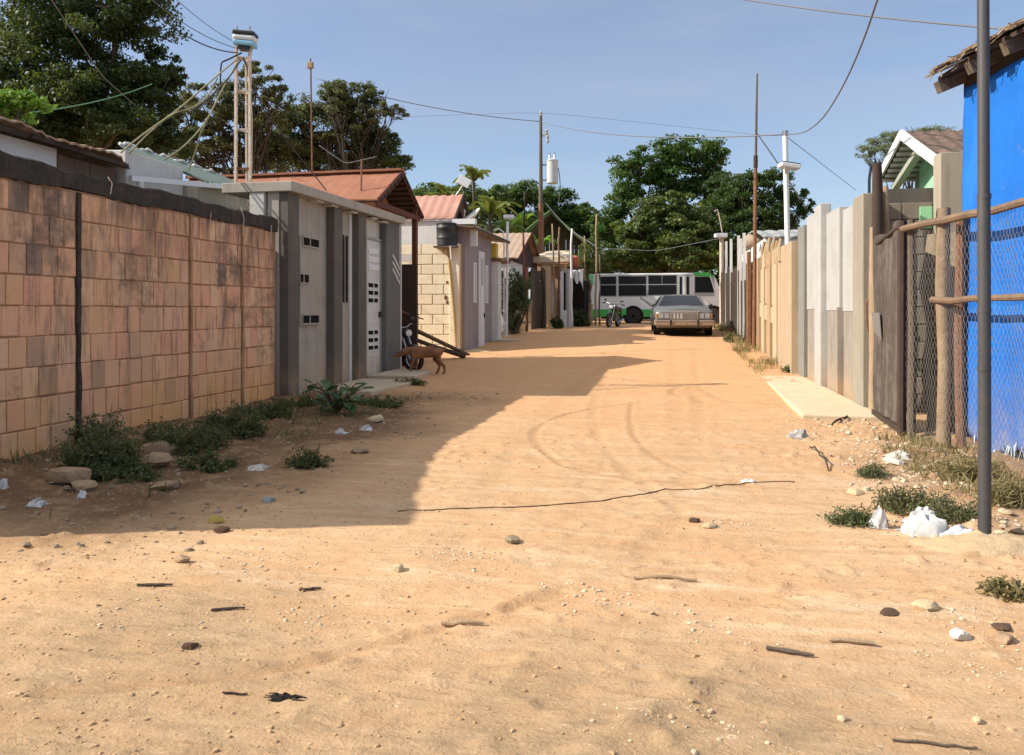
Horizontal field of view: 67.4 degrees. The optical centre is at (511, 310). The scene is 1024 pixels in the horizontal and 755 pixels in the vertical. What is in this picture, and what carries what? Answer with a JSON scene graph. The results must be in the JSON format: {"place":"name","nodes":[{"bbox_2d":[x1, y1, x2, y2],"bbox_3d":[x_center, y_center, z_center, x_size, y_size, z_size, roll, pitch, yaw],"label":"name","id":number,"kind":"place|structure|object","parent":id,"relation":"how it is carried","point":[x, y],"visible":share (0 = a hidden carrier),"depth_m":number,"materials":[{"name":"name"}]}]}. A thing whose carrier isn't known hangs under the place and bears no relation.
{"place":"outdoors","nodes":[
{"label":"outdoors","id":0,"kind":"place"},
{"bbox_2d":[185,159,423,263],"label":"orange house","id":1,"kind":"structure","parent":0,"point":[390,190],"depth_m":18.80,"materials":[{"name":"paint"}]},
{"bbox_2d":[307,58,313,170],"bbox_3d":[-5.511,-2.725,21.013,0.180,8.350,0.100,0,0,11],"label":"antenna pole","id":2,"kind":"object","parent":1,"relation":"on","point":[310,65],"visible":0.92,"depth_m":20.99,"materials":[{"name":"beige metal"}]},
{"bbox_2d":[0,317,1023,754],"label":"ground","id":3,"kind":"structure","parent":0,"point":[640,667],"depth_m":4.04,"materials":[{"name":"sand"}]},
{"bbox_2d":[0,88,58,124],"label":"tree","id":4,"kind":"object","parent":3,"relation":"on","point":[22,105],"visible":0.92,"depth_m":12.41,"materials":[{"name":"green plant"}]},
{"bbox_2d":[0,116,130,180],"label":"white house","id":5,"kind":"structure","parent":3,"relation":"on","point":[20,138],"depth_m":10.54,"materials":[{"name":"paint"}]},
{"bbox_2d":[46,467,91,482],"bbox_3d":[-3.617,1.345,6.284,0.315,0.144,0.242,0,0,11],"label":"stone","id":6,"kind":"object","parent":3,"relation":"on","point":[63,475],"visible":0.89,"depth_m":6.19,"materials":[{"name":"stone"}]},
{"bbox_2d":[71,480,97,490],"bbox_3d":[-3.429,1.408,6.127,0.214,0.107,0.156,0,0,28],"label":"stone","id":7,"kind":"object","parent":3,"relation":"on","point":[85,485],"visible":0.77,"depth_m":6.08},
{"bbox_2d":[68,413,121,442],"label":"weed","id":8,"kind":"object","parent":3,"relation":"on","point":[78,435],"visible":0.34,"depth_m":8.20,"materials":[{"name":"green plant"}]},
{"bbox_2d":[41,404,149,472],"bbox_3d":[-3.602,1.136,6.783,0.848,0.613,0.760,0,0,24],"label":"weed","id":9,"kind":"object","parent":3,"relation":"on","point":[94,449],"visible":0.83,"depth_m":6.66,"materials":[{"name":"green plant"}]},
{"bbox_2d":[0,0,204,163],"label":"tree","id":10,"kind":"object","parent":3,"relation":"on","point":[109,124],"visible":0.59,"depth_m":25.52,"materials":[{"name":"green plant"}]},
{"bbox_2d":[84,451,164,482],"bbox_3d":[-3.350,1.331,6.588,0.704,0.250,0.588,0,0,-9],"label":"weed","id":11,"kind":"object","parent":3,"relation":"on","point":[130,472],"visible":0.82,"depth_m":6.48,"materials":[{"name":"green plant"}]},
{"bbox_2d":[0,150,277,459],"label":"block wall","id":12,"kind":"structure","parent":3,"relation":"on","point":[137,305],"depth_m":8.82,"materials":[{"name":"brick"}]},
{"bbox_2d":[140,452,172,467],"bbox_3d":[-3.233,1.361,6.958,0.278,0.150,0.218,0,0,11],"label":"stone","id":13,"kind":"object","parent":3,"relation":"on","point":[159,459],"visible":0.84,"depth_m":6.91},
{"bbox_2d":[139,440,177,454],"bbox_3d":[-3.554,1.398,7.706,0.390,0.196,0.270,0,0,-25],"label":"stone","id":14,"kind":"object","parent":3,"relation":"on","point":[166,447],"visible":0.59,"depth_m":7.61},
{"bbox_2d":[107,142,244,207],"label":"cement house","id":15,"kind":"structure","parent":3,"relation":"on","point":[150,168],"depth_m":13.07,"materials":[{"name":"grey metal"}]},
{"bbox_2d":[133,416,236,456],"bbox_3d":[-3.387,1.285,7.946,1.059,0.374,0.788,0,0,-5],"label":"weed","id":16,"kind":"object","parent":3,"relation":"on","point":[205,439],"visible":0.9,"depth_m":7.84,"materials":[{"name":"green plant"}]},
{"bbox_2d":[169,449,240,473],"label":"weed","id":17,"kind":"object","parent":3,"relation":"on","point":[209,462],"visible":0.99,"depth_m":7.00,"materials":[{"name":"green plant"}]},
{"bbox_2d":[2,388,430,516],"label":"grass","id":18,"kind":"structure","parent":3,"relation":"on","point":[104,481],"depth_m":9.08,"materials":[{"name":"green plant"}]},
{"bbox_2d":[158,60,299,174],"bbox_3d":[-13.576,-5.298,37.373,7.168,12.693,5.822,0,0,11],"label":"tree","id":19,"kind":"object","parent":3,"relation":"on","point":[220,144],"visible":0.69,"depth_m":36.50,"materials":[{"name":"green plant"}]},
{"bbox_2d":[187,399,271,440],"bbox_3d":[-3.139,1.221,8.662,0.868,0.432,0.771,0,0,11],"label":"weed","id":20,"kind":"object","parent":3,"relation":"on","point":[234,421],"visible":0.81,"depth_m":8.56,"materials":[{"name":"green plant"}]},
{"bbox_2d":[232,26,257,211],"bbox_3d":[-4.774,-1.815,13.784,0.407,6.530,0.374,0,0,0],"label":"mast","id":21,"kind":"object","parent":3,"relation":"on","point":[245,40],"visible":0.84,"depth_m":13.71,"materials":[{"name":"white metal"}]},
{"bbox_2d":[120,57,239,152],"bbox_3d":[-5.417,-3.439,12.663,0.072,2.095,2.229,0,0,31],"label":"overhead wire","id":22,"kind":"object","parent":21,"relation":"attached to","point":[161,121],"visible":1,"depth_m":12.64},
{"bbox_2d":[0,392,497,558],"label":"rubble","id":23,"kind":"object","parent":3,"relation":"on","point":[56,545],"visible":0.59,"depth_m":6.18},
{"bbox_2d":[237,396,296,419],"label":"weed","id":24,"kind":"object","parent":3,"relation":"on","point":[273,409],"visible":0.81,"depth_m":9.99,"materials":[{"name":"green plant"}]},
{"bbox_2d":[264,692,306,701],"bbox_3d":[-0.850,1.447,2.881,0.168,0.023,0.050,0,0,11],"label":"rag","id":25,"kind":"object","parent":3,"relation":"on","point":[276,696],"visible":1,"depth_m":2.88,"materials":[{"name":"black fabric"}]},
{"bbox_2d":[277,394,327,407],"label":"weed","id":26,"kind":"object","parent":3,"relation":"on","point":[302,401],"visible":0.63,"depth_m":11.28,"materials":[{"name":"green plant"}]},
{"bbox_2d":[281,443,334,468],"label":"weed","id":27,"kind":"object","parent":3,"relation":"on","point":[307,460],"visible":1,"depth_m":7.04,"materials":[{"name":"green plant"}]},
{"bbox_2d":[222,181,404,395],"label":"house front","id":28,"kind":"structure","parent":3,"relation":"on","point":[338,289],"depth_m":14.10,"materials":[{"name":"white paint"}]},
{"bbox_2d":[367,239,381,376],"bbox_3d":[-2.949,-0.050,16.335,0.090,2.880,0.800,0,0,11],"label":"door","id":29,"kind":"structure","parent":28,"relation":"in","point":[374,314],"depth_m":16.36,"materials":[{"name":"white metal"}]},
{"bbox_2d":[244,79,415,173],"bbox_3d":[-9.608,-5.506,41.196,9.505,13.109,6.220,0,0,11],"label":"tree","id":30,"kind":"object","parent":3,"relation":"on","point":[388,150],"visible":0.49,"depth_m":39.90,"materials":[{"name":"green plant"}]},
{"bbox_2d":[301,379,374,412],"bbox_3d":[-2.390,1.176,10.564,0.891,0.479,0.764,0,0,11],"label":"broadleaf plant","id":31,"kind":"object","parent":3,"relation":"on","point":[346,404],"visible":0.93,"depth_m":10.49,"materials":[{"name":"green plant"}]},
{"bbox_2d":[302,78,409,170],"bbox_3d":[-8.099,-5.388,39.111,5.453,12.762,3.292,0,0,11],"label":"tree","id":32,"kind":"object","parent":3,"relation":"on","point":[369,117],"visible":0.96,"depth_m":38.99,"materials":[{"name":"green plant"}]},
{"bbox_2d":[314,378,417,395],"bbox_3d":[-2.614,1.510,14.137,1.229,0.300,2.296,0,0,11],"label":"doorstep","id":33,"kind":"object","parent":3,"relation":"on","point":[381,385],"visible":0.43,"depth_m":14.02,"materials":[{"name":"concrete"}]},
{"bbox_2d":[354,394,404,408],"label":"weed","id":34,"kind":"object","parent":3,"relation":"on","point":[377,400],"visible":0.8,"depth_m":11.38,"materials":[{"name":"green plant"}]},
{"bbox_2d":[368,369,430,379],"bbox_3d":[-2.281,1.470,16.388,0.999,0.300,1.743,0,0,11],"label":"doorstep","id":35,"kind":"object","parent":3,"relation":"on","point":[402,374],"visible":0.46,"depth_m":15.81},
{"bbox_2d":[402,264,417,366],"bbox_3d":[-2.643,0.150,19.297,0.550,2.600,0.100,0,0,11],"label":"dark screen","id":36,"kind":"object","parent":3,"relation":"on","point":[410,289],"visible":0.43,"depth_m":19.23,"materials":[{"name":"brown wood"}]},
{"bbox_2d":[402,317,423,369],"bbox_3d":[-2.816,0.800,18.252,0.952,1.289,2.018,0,0,-30],"label":"motorcycle","id":37,"kind":"object","parent":3,"relation":"on","point":[406,333],"visible":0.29,"depth_m":17.77,"materials":[{"name":"metal"}]},
{"bbox_2d":[394,342,446,373],"bbox_3d":[-2.014,1.049,16.857,1.160,0.719,0.280,0,0,-8],"label":"dog","id":38,"kind":"object","parent":3,"relation":"on","point":[419,352],"visible":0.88,"depth_m":16.77},
{"bbox_2d":[402,244,461,349],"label":"yellow wall","id":39,"kind":"structure","parent":3,"relation":"on","point":[439,295],"depth_m":23.75,"materials":[{"name":"brick"}]},
{"bbox_2d":[433,222,457,272],"bbox_3d":[-1.997,-1.928,23.584,0.700,1.584,0.712,0,0,11],"label":"water tank","id":40,"kind":"object","parent":39,"relation":"on","point":[447,235],"visible":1,"depth_m":23.32,"materials":[{"name":"black plastic"}]},
{"bbox_2d":[401,194,469,244],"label":"pink house","id":41,"kind":"structure","parent":3,"relation":"on","point":[435,209],"depth_m":24.43,"materials":[{"name":"white paint"}]},
{"bbox_2d":[412,182,513,229],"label":"tree","id":42,"kind":"object","parent":3,"relation":"on","point":[467,192],"visible":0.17,"depth_m":51.93,"materials":[{"name":"green plant"}]},
{"bbox_2d":[452,164,490,225],"bbox_3d":[-1.916,-3.153,38.109,2.085,8.006,2.082,0,0,11],"label":"palm tree","id":43,"kind":"object","parent":3,"relation":"on","point":[473,174],"visible":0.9,"depth_m":37.89,"materials":[{"name":"green plant"}]},
{"bbox_2d":[452,218,509,350],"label":"purple house","id":44,"kind":"structure","parent":3,"relation":"on","point":[482,262],"depth_m":25.46,"materials":[{"name":"paint"}]},
{"bbox_2d":[478,251,484,346],"bbox_3d":[-1.009,-0.360,25.824,0.088,3.220,0.750,0,0,11],"label":"door","id":45,"kind":"structure","parent":44,"relation":"in","point":[481,255],"depth_m":25.74,"materials":[{"name":"white paint"}]},
{"bbox_2d":[468,194,522,232],"bbox_3d":[-0.926,-2.329,37.051,2.868,6.367,2.687,0,0,35],"label":"palm tree","id":46,"kind":"object","parent":3,"relation":"on","point":[489,206],"visible":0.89,"depth_m":36.88,"materials":[{"name":"green plant"}]},
{"bbox_2d":[494,214,513,336],"bbox_3d":[-0.305,-1.232,28.500,0.773,4.646,0.300,0,0,0],"label":"lamp pole","id":47,"kind":"object","parent":3,"relation":"on","point":[505,299],"visible":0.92,"depth_m":28.57,"materials":[{"name":"metal"}]},
{"bbox_2d":[483,218,526,233],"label":"banana plant","id":48,"kind":"object","parent":3,"relation":"on","point":[501,225],"visible":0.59,"depth_m":39.62,"materials":[{"name":"green plant"}]},
{"bbox_2d":[476,178,553,235],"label":"tree","id":49,"kind":"object","parent":3,"relation":"on","point":[517,190],"visible":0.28,"depth_m":55.35,"materials":[{"name":"green plant"}]},
{"bbox_2d":[493,212,537,232],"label":"banana plant","id":50,"kind":"object","parent":3,"relation":"on","point":[517,219],"visible":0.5,"depth_m":41.58,"materials":[{"name":"green plant"}]},
{"bbox_2d":[491,232,541,330],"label":"gable house","id":51,"kind":"structure","parent":3,"relation":"on","point":[516,259],"depth_m":33.92,"materials":[{"name":"white paint"}]},
{"bbox_2d":[501,266,534,333],"bbox_3d":[0.060,-0.273,29.602,1.692,2.901,1.411,0,0,11],"label":"bush","id":52,"kind":"object","parent":3,"relation":"on","point":[517,287],"visible":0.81,"depth_m":29.37,"materials":[{"name":"green plant"}]},
{"bbox_2d":[530,267,545,328],"bbox_3d":[1.161,-0.501,33.804,0.237,2.822,2.506,0,0,17],"label":"plank fence","id":53,"kind":"object","parent":3,"relation":"on","point":[536,294],"visible":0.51,"depth_m":33.25,"materials":[{"name":"brown wood"}]},
{"bbox_2d":[533,250,569,325],"bbox_3d":[2.071,-1.014,38.565,2.018,4.128,4.052,0,0,11],"label":"cream porch","id":54,"kind":"object","parent":3,"relation":"on","point":[545,259],"visible":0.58,"depth_m":36.72,"materials":[{"name":"paint"}]},
{"bbox_2d":[538,111,566,253],"bbox_3d":[2.095,-4.671,39.901,1.546,11.425,0.611,0,0,11],"label":"utility pole","id":55,"kind":"object","parent":3,"relation":"on","point":[552,171],"visible":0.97,"depth_m":39.88,"materials":[{"name":"wood"}]},
{"bbox_2d":[541,121,781,137],"bbox_3d":[3.883,-6.933,28.800,0.029,5.830,22.910,0,0,-12],"label":"overhead wire","id":56,"kind":"object","parent":55,"relation":"attached to","point":[677,137],"visible":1,"depth_m":22.89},
{"bbox_2d":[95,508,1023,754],"bbox_3d":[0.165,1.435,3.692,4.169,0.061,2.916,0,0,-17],"label":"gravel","id":57,"kind":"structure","parent":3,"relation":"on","point":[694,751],"depth_m":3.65,"materials":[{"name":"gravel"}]},
{"bbox_2d":[525,210,595,320],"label":"hut","id":58,"kind":"object","parent":3,"relation":"on","point":[550,218],"visible":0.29,"depth_m":50.57,"materials":[{"name":"brown wood"}]},
{"bbox_2d":[523,185,610,251],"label":"tree","id":59,"kind":"object","parent":3,"relation":"on","point":[573,216],"visible":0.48,"depth_m":57.26,"materials":[{"name":"green plant"}]},
{"bbox_2d":[570,229,572,327],"bbox_3d":[2.594,-1.292,33.497,0.141,4.540,0.140,0,0,11],"label":"pipe pole","id":60,"kind":"object","parent":3,"relation":"on","point":[571,292],"visible":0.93,"depth_m":33.47,"materials":[{"name":"metal"}]},
{"bbox_2d":[560,269,587,327],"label":"shed","id":61,"kind":"structure","parent":3,"relation":"on","point":[580,298],"depth_m":34.61,"materials":[{"name":"white paint"}]},
{"bbox_2d":[573,308,590,326],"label":"bush","id":62,"kind":"object","parent":3,"relation":"on","point":[579,318],"visible":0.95,"depth_m":35.36,"materials":[{"name":"green plant"}]},
{"bbox_2d":[572,233,614,280],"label":"tree","id":63,"kind":"object","parent":3,"relation":"on","point":[604,265],"visible":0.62,"depth_m":46.83,"materials":[{"name":"green plant"}]},
{"bbox_2d":[398,481,794,511],"bbox_3d":[0.787,1.441,5.956,3.332,0.032,0.200,0,0,-19],"label":"cable","id":64,"kind":"object","parent":3,"relation":"on","point":[588,501],"visible":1,"depth_m":5.79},
{"bbox_2d":[603,298,624,327],"bbox_3d":[4.563,0.139,34.161,1.017,1.250,2.133,8,3,23],"label":"motorcycle","id":65,"kind":"object","parent":3,"relation":"on","point":[613,315],"visible":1,"depth_m":33.88,"materials":[{"name":"metal"}]},
{"bbox_2d":[589,272,718,322],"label":"bus","id":66,"kind":"object","parent":3,"relation":"on","point":[638,294],"visible":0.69,"depth_m":41.39,"materials":[{"name":"metal"}]},
{"bbox_2d":[597,190,736,272],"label":"tree","id":67,"kind":"object","parent":3,"relation":"on","point":[687,224],"visible":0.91,"depth_m":47.52,"materials":[{"name":"green plant"}]},
{"bbox_2d":[585,133,752,275],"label":"tree","id":68,"kind":"object","parent":3,"relation":"on","point":[663,172],"visible":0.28,"depth_m":53.40,"materials":[{"name":"green plant"}]},
{"bbox_2d":[650,294,714,334],"bbox_3d":[6.214,0.017,28.453,2.220,1.701,5.210,0,1,9],"label":"sedan","id":69,"kind":"object","parent":3,"relation":"on","point":[680,312],"visible":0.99,"depth_m":26.18,"materials":[{"name":"silver metal"}]},
{"bbox_2d":[714,209,727,323],"bbox_3d":[9.189,-1.767,33.860,0.520,5.417,0.459,0,0,0],"label":"lamp pole","id":70,"kind":"object","parent":3,"relation":"on","point":[721,236],"visible":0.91,"depth_m":33.94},
{"bbox_2d":[720,252,752,344],"bbox_3d":[8.280,-0.264,28.602,0.305,3.032,11.661,0,0,11],"label":"plank fence","id":71,"kind":"object","parent":3,"relation":"on","point":[727,284],"visible":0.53,"depth_m":26.34,"materials":[{"name":"grey wood"}]},
{"bbox_2d":[739,239,741,336],"bbox_3d":[7.545,-0.620,25.333,0.090,3.486,0.100,0,0,11],"label":"fence post","id":72,"kind":"object","parent":3,"relation":"on","point":[740,260],"visible":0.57,"depth_m":25.32,"materials":[{"name":"white paint"}]},
{"bbox_2d":[743,233,745,336],"bbox_3d":[7.314,-0.626,24.177,0.090,3.621,0.100,0,0,11],"label":"fence post","id":73,"kind":"object","parent":3,"relation":"on","point":[744,256],"visible":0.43,"depth_m":24.16,"materials":[{"name":"white paint"}]},
{"bbox_2d":[752,73,757,348],"bbox_3d":[6.987,-2.735,22.110,0.129,8.097,0.344,0,0,3],"label":"flag pole","id":74,"kind":"object","parent":3,"relation":"on","point":[755,161],"visible":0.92,"depth_m":22.05,"materials":[{"name":"brown metal"}]},
{"bbox_2d":[697,166,816,269],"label":"tree","id":75,"kind":"object","parent":3,"relation":"on","point":[728,195],"visible":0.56,"depth_m":49.55,"materials":[{"name":"green plant"}]},
{"bbox_2d":[742,229,797,335],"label":"flat house","id":76,"kind":"structure","parent":3,"relation":"on","point":[771,234],"depth_m":22.70,"materials":[{"name":"paint"}]},
{"bbox_2d":[757,236,797,373],"bbox_3d":[6.722,-0.183,19.791,0.260,3.466,6.550,0,0,11],"label":"cream fence","id":77,"kind":"object","parent":3,"relation":"on","point":[777,298],"visible":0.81,"depth_m":18.29,"materials":[{"name":"beige wood"}]},
{"bbox_2d":[777,130,800,243],"bbox_3d":[6.280,-1.255,17.459,0.444,5.713,0.419,0,0,0],"label":"lamp pole","id":78,"kind":"object","parent":3,"relation":"on","point":[785,165],"visible":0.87,"depth_m":17.55,"materials":[{"name":"metal"}]},
{"bbox_2d":[786,0,877,134],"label":"overhead wire","id":79,"kind":"object","parent":78,"relation":"attached to","point":[872,14],"visible":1,"depth_m":12.17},
{"bbox_2d":[760,375,881,421],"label":"kerb slab","id":80,"kind":"structure","parent":3,"relation":"on","point":[807,399],"depth_m":11.62,"materials":[{"name":"concrete"}]},
{"bbox_2d":[798,193,871,407],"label":"panel wall","id":81,"kind":"structure","parent":3,"relation":"on","point":[833,293],"depth_m":12.91,"materials":[{"name":"concrete"}]},
{"bbox_2d":[816,504,888,528],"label":"weed","id":82,"kind":"object","parent":3,"relation":"on","point":[851,516],"visible":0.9,"depth_m":5.17,"materials":[{"name":"green plant"}]},
{"bbox_2d":[829,637,875,644],"bbox_3d":[1.472,1.432,3.325,0.188,0.027,0.022,0,0,16],"label":"stick","id":83,"kind":"object","parent":3,"relation":"on","point":[849,640],"visible":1,"depth_m":3.32,"materials":[{"name":"beige wood"}]},
{"bbox_2d":[865,162,883,409],"bbox_3d":[5.125,-0.262,10.899,0.204,3.824,0.734,0,0,20],"label":"bamboo post","id":84,"kind":"object","parent":3,"relation":"on","point":[875,171],"visible":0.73,"depth_m":10.60,"materials":[{"name":"beige wood"}]},
{"bbox_2d":[851,458,897,479],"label":"weed","id":85,"kind":"object","parent":3,"relation":"on","point":[870,471],"visible":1,"depth_m":6.62,"materials":[{"name":"green plant"}]},
{"bbox_2d":[868,505,889,529],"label":"litter","id":86,"kind":"object","parent":3,"relation":"on","point":[878,518],"visible":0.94,"depth_m":5.06,"materials":[{"name":"white plastic"}]},
{"bbox_2d":[883,186,888,233],"bbox_3d":[5.284,-0.051,10.851,0.174,3.404,0.190,0,0,11],"label":"timber post","id":87,"kind":"object","parent":3,"relation":"on","point":[886,210],"visible":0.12,"depth_m":10.80,"materials":[{"name":"beige wood"}]},
{"bbox_2d":[871,219,915,437],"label":"gate","id":88,"kind":"structure","parent":3,"relation":"on","point":[891,385],"depth_m":8.88,"materials":[{"name":"brown wood"}]},
{"bbox_2d":[784,418,1023,537],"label":"rubble","id":89,"kind":"object","parent":3,"relation":"on","point":[1003,510],"visible":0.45,"depth_m":6.84,"materials":[{"name":"stone"}]},
{"bbox_2d":[853,124,955,188],"bbox_3d":[15.428,-3.117,30.090,3.690,8.273,2.865,0,0,30],"label":"tree","id":90,"kind":"object","parent":3,"relation":"on","point":[884,148],"visible":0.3,"depth_m":29.90,"materials":[{"name":"green plant"}]},
{"bbox_2d":[861,480,958,514],"bbox_3d":[2.826,1.325,5.419,0.632,0.238,0.506,0,0,11],"label":"weed","id":91,"kind":"object","parent":3,"relation":"on","point":[895,502],"visible":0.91,"depth_m":5.43,"materials":[{"name":"green plant"}]},
{"bbox_2d":[888,188,932,411],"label":"grey block wall","id":92,"kind":"structure","parent":3,"relation":"on","point":[906,204],"depth_m":10.98,"materials":[{"name":"concrete"}]},
{"bbox_2d":[895,506,946,537],"bbox_3d":[2.632,1.348,4.934,0.285,0.180,0.205,0,0,11],"label":"plastic bag","id":93,"kind":"object","parent":3,"relation":"on","point":[924,521],"visible":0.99,"depth_m":4.88,"materials":[{"name":"plastic"}]},
{"bbox_2d":[910,599,939,611],"bbox_3d":[2.002,1.432,3.712,0.117,0.058,0.092,0,0,-8],"label":"stone","id":94,"kind":"object","parent":3,"relation":"on","point":[926,604],"visible":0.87,"depth_m":3.69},
{"bbox_2d":[892,738,977,748],"bbox_3d":[1.403,1.438,2.547,0.265,0.014,0.018,0,0,9],"label":"stick","id":95,"kind":"object","parent":3,"relation":"on","point":[928,742],"visible":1,"depth_m":2.55,"materials":[{"name":"brown wood"}]},
{"bbox_2d":[921,232,955,428],"bbox_3d":[5.290,0.325,8.779,1.109,2.450,0.092,0,0,40],"label":"sacking","id":96,"kind":"object","parent":3,"relation":"on","point":[930,276],"visible":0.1,"depth_m":9.05,"materials":[{"name":"fabric"}]},
{"bbox_2d":[911,496,977,526],"bbox_3d":[2.943,1.322,5.125,0.506,0.195,0.403,0,0,11],"label":"weed","id":97,"kind":"object","parent":3,"relation":"on","point":[960,513],"visible":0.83,"depth_m":5.08,"materials":[{"name":"green plant"}]},
{"bbox_2d":[873,428,1023,496],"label":"dry grass","id":98,"kind":"structure","parent":3,"relation":"on","point":[914,458],"depth_m":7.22,"materials":[{"name":"plant"}]},
{"bbox_2d":[949,627,971,640],"bbox_3d":[1.969,1.430,3.371,0.091,0.059,0.080,0,0,11],"label":"stone","id":99,"kind":"object","parent":3,"relation":"on","point":[958,633],"visible":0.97,"depth_m":3.36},
{"bbox_2d":[900,197,1023,470],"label":"wire fence","id":100,"kind":"object","parent":3,"relation":"on","point":[942,299],"visible":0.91,"depth_m":7.75,"materials":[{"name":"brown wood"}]},
{"bbox_2d":[908,530,1023,556],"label":"dirt mound","id":101,"kind":"object","parent":3,"relation":"on","point":[989,545],"visible":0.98,"depth_m":4.58,"materials":[{"name":"sand"}]},
{"bbox_2d":[925,18,1023,459],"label":"tarp house","id":102,"kind":"structure","parent":3,"relation":"on","point":[1007,113],"depth_m":7.26,"materials":[{"name":"blue plastic"}]},
{"bbox_2d":[977,0,991,533],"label":"pipe pole","id":103,"kind":"object","parent":3,"relation":"on","point":[984,308],"visible":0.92,"depth_m":4.76,"materials":[{"name":"metal"}]},
{"bbox_2d":[969,471,1023,508],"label":"weed","id":104,"kind":"object","parent":3,"relation":"on","point":[1005,494],"visible":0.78,"depth_m":5.41,"materials":[{"name":"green plant"}]},
{"bbox_2d":[975,574,1023,602],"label":"weed","id":105,"kind":"object","parent":3,"relation":"on","point":[1013,591],"visible":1,"depth_m":3.89,"materials":[{"name":"green plant"}]},
{"bbox_2d":[0,0,1023,297],"label":"sky","id":106,"kind":"structure","parent":0,"point":[694,64],"materials":[{"name":"blue"}]},
{"bbox_2d":[712,322,780,373],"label":"dry grass","id":107,"kind":"structure","parent":0,"point":[735,339],"depth_m":21.32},
{"bbox_2d":[746,0,1001,29],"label":"overhead wire","id":108,"kind":"object","parent":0,"point":[973,26],"visible":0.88,"depth_m":11.07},
{"bbox_2d":[882,129,962,188],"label":"gabled house","id":109,"kind":"structure","parent":0,"point":[909,156],"depth_m":13.93,"materials":[{"name":"tile"}]},
{"bbox_2d":[933,152,962,233],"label":"corner column","id":110,"kind":"structure","parent":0,"point":[947,178],"depth_m":10.58,"materials":[{"name":"concrete"}]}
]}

